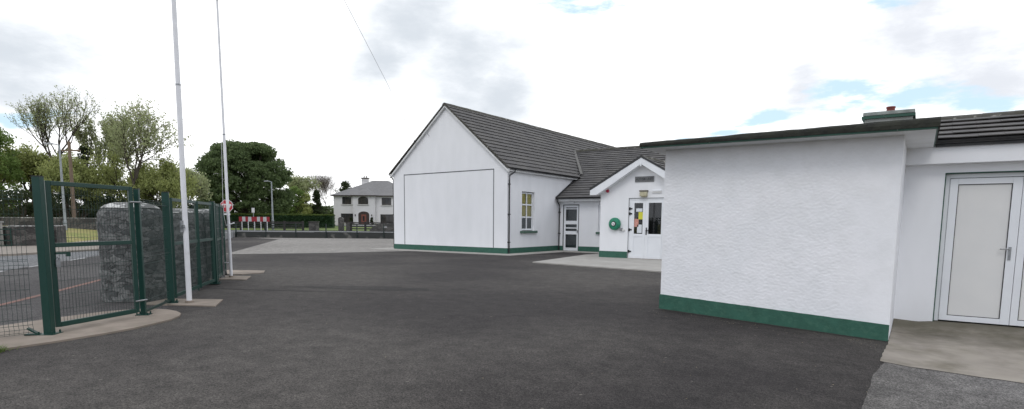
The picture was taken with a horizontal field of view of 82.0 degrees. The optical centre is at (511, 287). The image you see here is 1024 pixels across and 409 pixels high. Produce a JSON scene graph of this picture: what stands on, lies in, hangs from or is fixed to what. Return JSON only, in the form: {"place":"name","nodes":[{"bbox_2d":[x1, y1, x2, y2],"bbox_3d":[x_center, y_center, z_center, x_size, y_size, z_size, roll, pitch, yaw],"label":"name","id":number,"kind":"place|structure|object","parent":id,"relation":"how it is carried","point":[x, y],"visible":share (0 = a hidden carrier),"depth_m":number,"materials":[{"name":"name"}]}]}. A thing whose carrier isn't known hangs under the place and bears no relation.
{"place":"outdoors","nodes":[
{"label":"outdoors","id":0,"kind":"place"},
{"bbox_2d":[0,251,98,270],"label":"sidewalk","id":1,"kind":"structure","parent":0,"point":[32,260],"depth_m":23.29,"materials":[{"name":"concrete"}]},
{"bbox_2d":[0,240,98,255],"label":"footpath","id":2,"kind":"structure","parent":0,"point":[13,250],"depth_m":28.71,"materials":[{"name":"grey concrete"}]},
{"bbox_2d":[66,228,97,242],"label":"verge","id":3,"kind":"structure","parent":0,"point":[82,235],"depth_m":43.40,"materials":[{"name":"green plant"}]},
{"bbox_2d":[96,202,166,301],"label":"stone pier","id":4,"kind":"structure","parent":0,"point":[152,229],"depth_m":11.34,"materials":[{"name":"stone"}]},
{"bbox_2d":[0,230,281,325],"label":"road","id":5,"kind":"structure","parent":0,"point":[34,304],"depth_m":12.71,"materials":[{"name":"grey asphalt"}]},
{"bbox_2d":[8,225,66,245],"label":"stone wall","id":6,"kind":"structure","parent":5,"relation":"on","point":[29,232],"depth_m":32.51,"materials":[{"name":"grey stone"}]},
{"bbox_2d":[0,228,11,245],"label":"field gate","id":7,"kind":"structure","parent":6,"relation":"attached to","point":[7,240],"depth_m":31.77,"materials":[{"name":"black metal"}]},
{"bbox_2d":[0,280,98,305],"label":"red line","id":8,"kind":"object","parent":5,"relation":"on","point":[40,295],"visible":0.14,"depth_m":12.24,"materials":[{"name":"red paint"}]},
{"bbox_2d":[44,142,66,229],"bbox_3d":[-34.599,-7.298,44.746,1.180,7.270,0.270,1,6,0],"label":"street lamp","id":9,"kind":"object","parent":5,"relation":"on","point":[62,190],"visible":0.7,"depth_m":44.62,"materials":[{"name":"grey metal"}]},
{"bbox_2d":[58,141,80,217],"bbox_3d":[-37.106,-8.234,49.699,1.800,8.000,0.340,0,6,0],"label":"utility pole","id":10,"kind":"object","parent":5,"relation":"on","point":[69,150],"visible":0.57,"depth_m":49.46,"materials":[{"name":"brown wood"}]},
{"bbox_2d":[173,208,208,286],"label":"stone pier","id":11,"kind":"structure","parent":5,"relation":"on","point":[192,246],"depth_m":14.06,"materials":[{"name":"stone"}]},
{"bbox_2d":[239,217,269,229],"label":"barrier board","id":12,"kind":"object","parent":5,"relation":"on","point":[259,219],"visible":0.88,"depth_m":77.93,"materials":[{"name":"red plastic"}]},
{"bbox_2d":[224,221,303,230],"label":"rail fence","id":13,"kind":"object","parent":5,"relation":"on","point":[284,225],"visible":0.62,"depth_m":78.98,"materials":[{"name":"black wood"}]},
{"bbox_2d":[338,217,343,230],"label":"gate pillar","id":14,"kind":"structure","parent":5,"relation":"on","point":[340,222],"depth_m":78.66,"materials":[{"name":"grey stone"}]},
{"bbox_2d":[350,221,392,230],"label":"rail fence","id":15,"kind":"object","parent":5,"relation":"on","point":[364,228],"visible":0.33,"depth_m":79.01,"materials":[{"name":"black metal"}]},
{"bbox_2d":[220,200,232,214],"bbox_3d":[-17.405,-3.944,36.047,0.747,2.814,0.098,1,6,2],"label":"stop sign","id":16,"kind":"object","parent":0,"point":[223,202],"visible":0.48,"depth_m":35.88,"materials":[{"name":"red metal"}]},
{"bbox_2d":[225,230,369,232],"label":"footpath","id":17,"kind":"structure","parent":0,"point":[293,231],"depth_m":75.46,"materials":[{"name":"concrete"}]},
{"bbox_2d":[370,223,392,231],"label":"entrance wall","id":18,"kind":"structure","parent":17,"relation":"on","point":[388,227],"depth_m":76.76,"materials":[{"name":"grey stone"}]},
{"bbox_2d":[225,226,371,230],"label":"lawn","id":19,"kind":"structure","parent":0,"point":[328,229],"depth_m":84.83,"materials":[{"name":"green plant"}]},
{"bbox_2d":[192,139,296,213],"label":"tree","id":20,"kind":"object","parent":19,"relation":"on","point":[252,166],"visible":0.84,"depth_m":92.80,"materials":[{"name":"green plant"}]},
{"bbox_2d":[264,180,273,229],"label":"street lamp","id":21,"kind":"object","parent":19,"relation":"on","point":[271,202],"visible":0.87,"depth_m":79.63,"materials":[{"name":"grey metal"}]},
{"bbox_2d":[224,213,335,227],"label":"hedge","id":22,"kind":"object","parent":19,"relation":"on","point":[328,220],"visible":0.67,"depth_m":90.85,"materials":[{"name":"green plant"}]},
{"bbox_2d":[308,221,319,230],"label":"gate pillar","id":23,"kind":"structure","parent":19,"relation":"on","point":[313,225],"depth_m":78.58,"materials":[{"name":"grey stone"}]},
{"bbox_2d":[227,238,400,253],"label":"worn yard","id":24,"kind":"structure","parent":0,"point":[305,245],"depth_m":37.38,"materials":[{"name":"concrete"}]},
{"bbox_2d":[260,251,384,253],"bbox_3d":[-9.453,-1.757,29.627,9.186,0.001,0.722,-3,7,-30],"label":"yard edging","id":25,"kind":"object","parent":24,"relation":"on","point":[332,252],"visible":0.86,"depth_m":29.73,"materials":[{"name":"concrete"}]},
{"bbox_2d":[300,176,392,181],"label":"power line","id":26,"kind":"object","parent":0,"point":[340,180],"visible":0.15,"depth_m":98.61,"materials":[{"name":"black metal"}]},
{"bbox_2d":[344,0,409,130],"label":"overhead wire","id":27,"kind":"object","parent":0,"point":[375,60],"visible":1,"depth_m":23.04,"materials":[{"name":"black metal"}]},
{"bbox_2d":[369,248,598,255],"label":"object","id":28,"kind":"structure","parent":0,"point":[527,253],"depth_m":31.40,"materials":[{"name":"concrete"}]},
{"bbox_2d":[0,237,1019,408],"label":"yard","id":29,"kind":"structure","parent":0,"point":[446,341],"depth_m":7.54,"materials":[{"name":"grey asphalt"}]},
{"bbox_2d":[0,344,20,352],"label":"weed tuft","id":30,"kind":"object","parent":29,"relation":"on","point":[3,348],"visible":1,"depth_m":7.08,"materials":[{"name":"green plant"}]},
{"bbox_2d":[0,309,180,350],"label":"fence strip","id":31,"kind":"object","parent":29,"relation":"on","point":[105,326],"visible":0.64,"depth_m":8.54,"materials":[{"name":"concrete"}]},
{"bbox_2d":[0,175,62,336],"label":"fence","id":32,"kind":"object","parent":31,"relation":"on","point":[42,243],"visible":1,"depth_m":7.90,"materials":[{"name":"green metal"}]},
{"bbox_2d":[133,188,178,315],"bbox_3d":[-6.290,-0.670,10.421,0.278,2.092,1.788,-1,7,-16],"label":"fence","id":33,"kind":"object","parent":31,"relation":"on","point":[168,256],"visible":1,"depth_m":10.37,"materials":[{"name":"green metal"}]},
{"bbox_2d":[44,180,147,326],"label":"pedestrian gate","id":34,"kind":"structure","parent":33,"relation":"attached to","point":[55,263],"depth_m":8.66,"materials":[{"name":"green metal"}]},
{"bbox_2d":[154,299,222,306],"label":"pole slab","id":35,"kind":"structure","parent":29,"relation":"on","point":[206,302],"depth_m":11.18,"materials":[{"name":"concrete"}]},
{"bbox_2d":[171,0,193,302],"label":"flagpole","id":36,"kind":"object","parent":35,"relation":"on","point":[183,223],"visible":0.96,"depth_m":10.97,"materials":[{"name":"white metal"}]},
{"bbox_2d":[169,198,219,297],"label":"vehicle gate","id":37,"kind":"structure","parent":29,"relation":"on","point":[213,251],"depth_m":13.10,"materials":[{"name":"green metal"}]},
{"bbox_2d":[198,209,224,278],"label":"stone pier","id":38,"kind":"structure","parent":29,"relation":"on","point":[208,250],"depth_m":15.81,"materials":[{"name":"stone"}]},
{"bbox_2d":[215,203,226,279],"bbox_3d":[-7.910,-1.237,15.967,0.105,2.008,2.848,-2,7,-22],"label":"gate leaf","id":39,"kind":"object","parent":38,"relation":"attached to","point":[218,209],"visible":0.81,"depth_m":15.87,"materials":[{"name":"green metal"}]},
{"bbox_2d":[225,232,233,239],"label":"return wall","id":40,"kind":"structure","parent":29,"relation":"on","point":[226,235],"depth_m":49.36,"materials":[{"name":"grey stone"}]},
{"bbox_2d":[209,276,250,279],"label":"pole slab","id":41,"kind":"structure","parent":29,"relation":"on","point":[236,278],"depth_m":15.99,"materials":[{"name":"concrete"}]},
{"bbox_2d":[216,0,233,276],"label":"flagpole","id":42,"kind":"object","parent":41,"relation":"on","point":[226,178],"visible":0.98,"depth_m":16.01,"materials":[{"name":"white metal"}]},
{"bbox_2d":[227,270,264,274],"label":"concrete slab","id":43,"kind":"structure","parent":29,"relation":"on","point":[240,272],"depth_m":17.89,"materials":[{"name":"concrete"}]},
{"bbox_2d":[202,287,351,292],"bbox_3d":[-5.588,0.059,13.553,5.167,0.001,0.167,2,6,12],"label":"asphalt seam","id":44,"kind":"object","parent":29,"relation":"on","point":[276,290],"visible":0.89,"depth_m":13.49,"materials":[{"name":"black asphalt"}]},
{"bbox_2d":[286,286,428,290],"bbox_3d":[-3.674,0.002,14.220,3.634,0.001,0.923,1,6,9],"label":"asphalt patch","id":45,"kind":"object","parent":29,"relation":"on","point":[390,288],"visible":1,"depth_m":14.13,"materials":[{"name":"grey asphalt"}]},
{"bbox_2d":[389,103,665,259],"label":"school building","id":46,"kind":"structure","parent":29,"relation":"on","point":[467,180],"depth_m":31.59,"materials":[{"name":"white paint"}]},
{"bbox_2d":[522,192,532,229],"bbox_3d":[0.748,-4.028,31.162,0.075,1.970,1.190,5,8,34],"label":"window","id":47,"kind":"structure","parent":46,"relation":"in","point":[527,198],"depth_m":31.24,"materials":[{"name":"white plastic"}]},
{"bbox_2d":[563,205,578,250],"bbox_3d":[3.387,-3.371,33.438,0.980,2.550,0.240,5,8,34],"label":"glazed door","id":48,"kind":"structure","parent":46,"relation":"in","point":[570,211],"depth_m":33.52,"materials":[{"name":"white plastic"}]},
{"bbox_2d":[609,218,620,229],"bbox_3d":[4.621,-2.873,26.620,0.570,0.570,0.249,5,8,34],"label":"hose reel","id":49,"kind":"object","parent":46,"relation":"attached to","point":[614,223],"visible":1,"depth_m":26.53,"materials":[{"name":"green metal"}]},
{"bbox_2d":[639,190,647,196],"bbox_3d":[5.757,-4.105,25.749,0.360,0.300,0.177,5,8,34],"label":"wall light","id":50,"kind":"object","parent":46,"relation":"attached to","point":[643,193],"visible":1,"depth_m":25.68,"materials":[{"name":"plastic"}]},
{"bbox_2d":[635,176,653,181],"bbox_3d":[5.793,-4.736,25.746,0.875,0.245,0.032,5,8,34],"label":"name plaque","id":51,"kind":"object","parent":46,"relation":"attached to","point":[644,179],"visible":1,"depth_m":25.73,"materials":[{"name":"stone"}]},
{"bbox_2d":[627,197,663,259],"bbox_3d":[5.991,-2.593,26.101,1.640,2.720,0.500,5,8,34],"label":"entrance door","id":52,"kind":"structure","parent":46,"relation":"in","point":[641,244],"depth_m":26.07,"materials":[{"name":"white plastic"}]},
{"bbox_2d":[533,254,661,271],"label":"porch slab","id":53,"kind":"structure","parent":29,"relation":"on","point":[597,261],"depth_m":23.32,"materials":[{"name":"concrete"}]},
{"bbox_2d":[655,308,887,341],"bbox_3d":[4.243,0.618,10.112,3.789,0.184,0.174,5,8,34],"label":"wall joint","id":54,"kind":"object","parent":29,"relation":"on","point":[770,324],"depth_m":9.97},
{"bbox_2d":[639,106,1023,340],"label":"store building","id":55,"kind":"structure","parent":29,"relation":"on","point":[873,225],"depth_m":9.99,"materials":[{"name":"white paint"}]},
{"bbox_2d":[933,170,1023,325],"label":"double door","id":56,"kind":"structure","parent":55,"relation":"in","point":[981,252],"depth_m":10.10,"materials":[{"name":"white plastic"}]},
{"bbox_2d":[0,0,1023,215],"label":"sky","id":57,"kind":"structure","parent":0,"point":[301,79],"materials":[{"name":"white"}]},
{"bbox_2d":[862,362,1023,408],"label":"patched yard","id":58,"kind":"structure","parent":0,"point":[894,386],"depth_m":6.42,"materials":[{"name":"concrete"}]},
{"bbox_2d":[880,331,1023,382],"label":"door apron","id":59,"kind":"object","parent":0,"point":[993,360],"depth_m":8.16,"materials":[{"name":"concrete"}]},
{"bbox_2d":[891,318,1023,344],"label":"concrete door ramp","id":60,"kind":"structure","parent":59,"relation":"on","point":[983,332],"depth_m":9.86,"materials":[{"name":"concrete"}]},
{"bbox_3d":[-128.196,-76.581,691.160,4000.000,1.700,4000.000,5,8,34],"label":"ground","id":61,"kind":"structure","parent":0,"visible":0},
{"bbox_2d":[0,221,3,245],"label":"garden pillar","id":62,"kind":"structure","parent":61,"relation":"on","point":[1,237],"depth_m":31.87,"materials":[{"name":"concrete"}]},
{"bbox_2d":[2,226,10,244],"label":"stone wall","id":63,"kind":"structure","parent":61,"relation":"on","point":[6,237],"depth_m":32.10,"materials":[{"name":"grey stone"}]},
{"bbox_2d":[0,201,13,216],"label":"bush","id":64,"kind":"object","parent":61,"relation":"on","point":[1,207],"visible":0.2,"depth_m":48.00,"materials":[{"name":"green plant"}]},
{"bbox_2d":[0,177,28,187],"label":"tree","id":65,"kind":"object","parent":61,"relation":"on","point":[7,182],"visible":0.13,"depth_m":64.49,"materials":[{"name":"green plant"}]},
{"bbox_2d":[0,127,29,209],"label":"tree","id":66,"kind":"object","parent":61,"relation":"on","point":[11,168],"visible":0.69,"depth_m":58.25,"materials":[{"name":"green plant"}]},
{"bbox_2d":[0,189,61,217],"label":"bush","id":67,"kind":"object","parent":61,"relation":"on","point":[28,209],"visible":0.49,"depth_m":52.82,"materials":[{"name":"green plant"}]},
{"bbox_2d":[0,138,75,216],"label":"tree","id":68,"kind":"object","parent":61,"relation":"on","point":[27,158],"visible":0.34,"depth_m":62.28,"materials":[{"name":"green plant"}]},
{"bbox_2d":[0,201,83,217],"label":"treeline","id":69,"kind":"object","parent":61,"relation":"on","point":[58,216],"visible":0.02,"depth_m":167.00,"materials":[{"name":"green plant"}]},
{"bbox_2d":[0,217,96,229],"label":"stone wall","id":70,"kind":"structure","parent":61,"relation":"on","point":[27,220],"depth_m":46.35,"materials":[{"name":"grey stone"}]},
{"bbox_2d":[4,85,104,216],"bbox_3d":[-48.052,-13.392,62.145,7.555,15.386,7.474,5,8,34],"label":"tree","id":71,"kind":"object","parent":61,"relation":"on","point":[38,112],"visible":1,"depth_m":61.26,"materials":[{"name":"green plant"}]},
{"bbox_2d":[35,149,110,209],"bbox_3d":[-44.436,-9.531,59.207,5.986,8.487,6.105,5,8,34],"label":"tree","id":72,"kind":"object","parent":61,"relation":"on","point":[80,171],"visible":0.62,"depth_m":58.27,"materials":[{"name":"green plant"}]},
{"bbox_2d":[51,188,107,217],"bbox_3d":[-42.192,-7.258,56.918,6.421,4.680,5.652,-2,7,-25],"label":"bush","id":73,"kind":"object","parent":61,"relation":"on","point":[67,192],"visible":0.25,"depth_m":56.58,"materials":[{"name":"green plant"}]},
{"bbox_2d":[76,145,95,217],"bbox_3d":[-44.566,-10.266,61.814,1.887,9.112,1.843,5,8,34],"label":"tree","id":74,"kind":"object","parent":61,"relation":"on","point":[81,153],"visible":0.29,"depth_m":61.29,"materials":[{"name":"green plant"}]},
{"bbox_2d":[68,111,132,192],"bbox_3d":[-44.423,-12.754,65.047,6.357,13.475,4.803,1,6,6],"label":"tree","id":75,"kind":"object","parent":61,"relation":"on","point":[82,138],"visible":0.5,"depth_m":63.71,"materials":[{"name":"green plant"}]},
{"bbox_2d":[80,195,127,217],"bbox_3d":[-42.047,-7.628,62.310,6.586,4.386,5.644,5,8,34],"label":"bush","id":76,"kind":"object","parent":61,"relation":"on","point":[113,200],"visible":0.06,"depth_m":60.50,"materials":[{"name":"green plant"}]},
{"bbox_2d":[80,143,160,204],"bbox_3d":[-42.637,-10.645,64.030,8.815,9.568,9.130,5,8,34],"label":"tree","id":77,"kind":"object","parent":61,"relation":"on","point":[110,175],"visible":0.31,"depth_m":61.58,"materials":[{"name":"green plant"}]},
{"bbox_2d":[98,94,193,190],"bbox_3d":[-38.274,-12.531,60.514,9.031,14.246,9.124,-1,6,-9],"label":"tree","id":78,"kind":"object","parent":61,"relation":"on","point":[142,133],"visible":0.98,"depth_m":59.84,"materials":[{"name":"green plant"}]},
{"bbox_2d":[141,198,161,209],"bbox_3d":[-40.395,-7.947,65.670,6.458,4.225,5.976,5,8,34],"label":"bush","id":79,"kind":"object","parent":61,"relation":"on","point":[153,203],"visible":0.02,"depth_m":64.90,"materials":[{"name":"green plant"}]},
{"bbox_2d":[116,156,202,210],"bbox_3d":[-37.730,-9.927,63.230,7.816,8.420,7.984,5,8,34],"label":"tree","id":80,"kind":"object","parent":61,"relation":"on","point":[167,179],"visible":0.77,"depth_m":61.89,"materials":[{"name":"green plant"}]},
{"bbox_2d":[155,162,212,205],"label":"tree","id":81,"kind":"object","parent":61,"relation":"on","point":[203,190],"visible":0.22,"depth_m":69.11,"materials":[{"name":"green plant"}]},
{"bbox_2d":[181,205,333,213],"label":"treeline","id":82,"kind":"object","parent":61,"relation":"on","point":[235,212],"visible":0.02,"depth_m":187.33,"materials":[{"name":"green plant"}]},
{"bbox_2d":[287,186,305,213],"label":"tree","id":83,"kind":"object","parent":61,"relation":"on","point":[294,208],"visible":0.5,"depth_m":117.23,"materials":[{"name":"green plant"}]},
{"bbox_2d":[286,174,321,211],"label":"tree","id":84,"kind":"object","parent":61,"relation":"on","point":[305,185],"visible":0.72,"depth_m":120.59,"materials":[{"name":"green plant"}]},
{"bbox_2d":[297,192,312,213],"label":"tree","id":85,"kind":"object","parent":61,"relation":"on","point":[305,207],"visible":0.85,"depth_m":117.79,"materials":[{"name":"green plant"}]},
{"bbox_2d":[235,223,393,238],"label":"yard wall","id":86,"kind":"structure","parent":61,"relation":"on","point":[356,234],"depth_m":54.54,"materials":[{"name":"black"}]},
{"bbox_2d":[311,190,322,213],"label":"tree","id":87,"kind":"object","parent":61,"relation":"on","point":[316,195],"visible":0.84,"depth_m":119.08,"materials":[{"name":"green plant"}]},
{"bbox_2d":[309,173,337,210],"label":"tree","id":88,"kind":"object","parent":61,"relation":"on","point":[324,184],"visible":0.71,"depth_m":127.04,"materials":[{"name":"green plant"}]},
{"bbox_2d":[321,205,333,213],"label":"bush","id":89,"kind":"object","parent":61,"relation":"on","point":[329,208],"visible":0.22,"depth_m":124.91,"materials":[{"name":"green plant"}]},
{"bbox_2d":[335,181,354,192],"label":"tree","id":90,"kind":"object","parent":61,"relation":"on","point":[345,185],"visible":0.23,"depth_m":132.41,"materials":[{"name":"green plant"}]},
{"bbox_2d":[330,176,392,224],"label":"two storey house","id":91,"kind":"structure","parent":61,"relation":"on","point":[366,200],"depth_m":109.67,"materials":[{"name":"white paint"}]},
{"bbox_2d":[341,197,351,204],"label":"window","id":92,"kind":"structure","parent":91,"relation":"in","point":[345,200],"depth_m":109.67,"materials":[{"name":"black glass"}]},
{"bbox_2d":[341,213,352,223],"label":"window","id":93,"kind":"structure","parent":91,"relation":"in","point":[346,217],"depth_m":110.02,"materials":[{"name":"black glass"}]},
{"bbox_2d":[357,197,368,204],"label":"window","id":94,"kind":"structure","parent":91,"relation":"in","point":[361,200],"depth_m":108.76,"materials":[{"name":"black glass"}]},
{"bbox_2d":[381,198,391,205],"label":"window","id":95,"kind":"structure","parent":91,"relation":"in","point":[385,201],"depth_m":109.70,"materials":[{"name":"black glass"}]},
{"bbox_2d":[380,214,392,221],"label":"window","id":96,"kind":"structure","parent":91,"relation":"in","point":[384,217],"depth_m":110.04,"materials":[{"name":"black glass"}]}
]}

